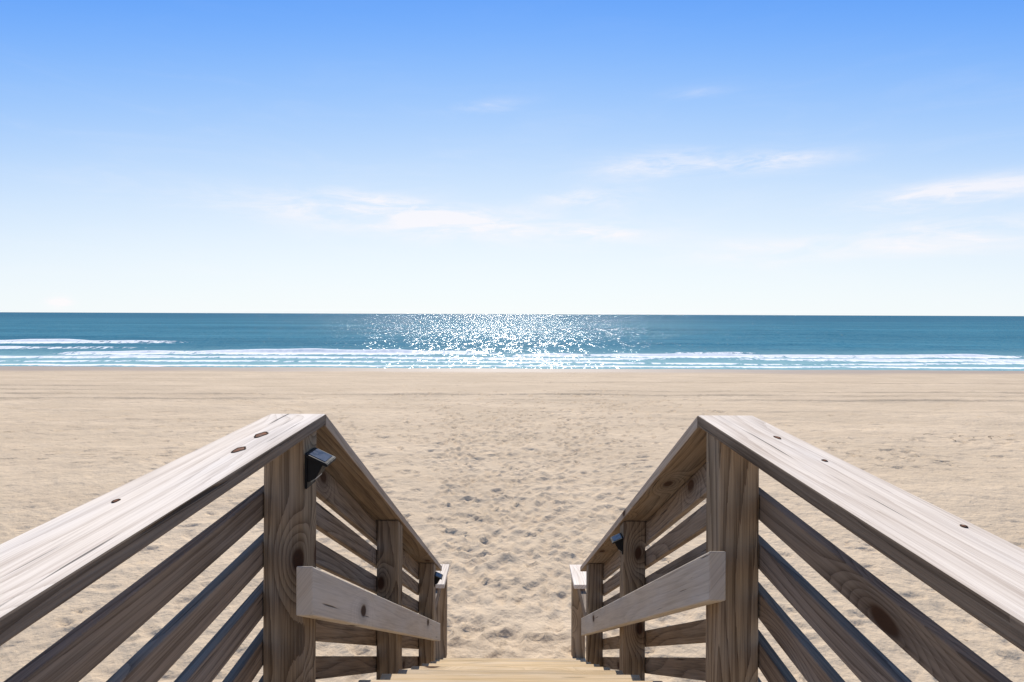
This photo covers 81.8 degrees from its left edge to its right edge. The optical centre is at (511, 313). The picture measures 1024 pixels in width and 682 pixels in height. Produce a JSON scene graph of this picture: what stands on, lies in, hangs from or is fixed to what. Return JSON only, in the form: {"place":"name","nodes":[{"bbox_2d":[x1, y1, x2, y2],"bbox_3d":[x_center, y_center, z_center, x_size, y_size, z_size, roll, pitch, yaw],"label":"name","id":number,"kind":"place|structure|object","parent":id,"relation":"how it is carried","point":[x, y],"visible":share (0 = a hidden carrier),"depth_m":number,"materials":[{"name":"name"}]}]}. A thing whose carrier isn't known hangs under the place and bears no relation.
{"place":"outdoors","nodes":[
{"label":"outdoors","id":0,"kind":"place"},
{"bbox_2d":[0,414,448,681],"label":"wooden stair railing","id":1,"kind":"object","parent":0,"point":[299,602],"visible":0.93,"depth_m":1.22,"materials":[{"name":"wood"}]},
{"bbox_2d":[305,447,335,488],"bbox_3d":[-0.433,0.348,1.335,0.050,0.079,0.068,0,0,0],"label":"solar post light","id":2,"kind":"object","parent":1,"relation":"attached to","point":[318,461],"visible":1,"depth_m":1.31,"materials":[{"name":"black plastic"}]},
{"bbox_2d":[434,572,442,586],"bbox_3d":[-0.440,1.591,3.545,0.045,0.070,0.061,0,0,0],"label":"solar post light","id":3,"kind":"object","parent":1,"relation":"attached to","point":[438,576],"visible":1,"depth_m":3.52,"materials":[{"name":"black plastic"}]},
{"bbox_2d":[358,680,661,681],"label":"wooden boardwalk","id":4,"kind":"structure","parent":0,"point":[487,681],"depth_m":1.75,"materials":[{"name":"brown wood"}]},
{"bbox_2d":[0,366,1023,681],"bbox_3d":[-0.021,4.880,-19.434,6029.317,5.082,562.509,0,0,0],"label":"beach sand","id":5,"kind":"structure","parent":0,"point":[510,492],"depth_m":10.16,"materials":[{"name":"beige sand"}]},
{"bbox_2d":[380,658,640,680],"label":"wooden staircase","id":6,"kind":"structure","parent":5,"relation":"on","point":[548,669],"depth_m":2.38,"materials":[{"name":"beige wood"}]},
{"bbox_2d":[0,312,1023,370],"bbox_3d":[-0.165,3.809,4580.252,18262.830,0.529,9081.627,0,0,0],"label":"sea water","id":7,"kind":"structure","parent":0,"point":[743,342],"depth_m":86.45,"materials":[{"name":"blue liquid"}]},
{"bbox_2d":[0,0,1023,315],"label":"sky","id":8,"kind":"structure","parent":0,"point":[604,157],"materials":[{"name":"blue"}]},
{"bbox_2d":[569,415,1023,681],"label":"wooden stair railing","id":9,"kind":"object","parent":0,"point":[717,462],"visible":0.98,"depth_m":1.23,"materials":[{"name":"wood"}]},
{"bbox_2d":[610,533,622,554],"bbox_3d":[0.430,0.944,2.430,0.045,0.070,0.061,0,0,0],"label":"solar post light","id":10,"kind":"object","parent":9,"relation":"attached to","point":[617,539],"visible":1,"depth_m":2.41,"materials":[{"name":"black plastic"}]}
]}

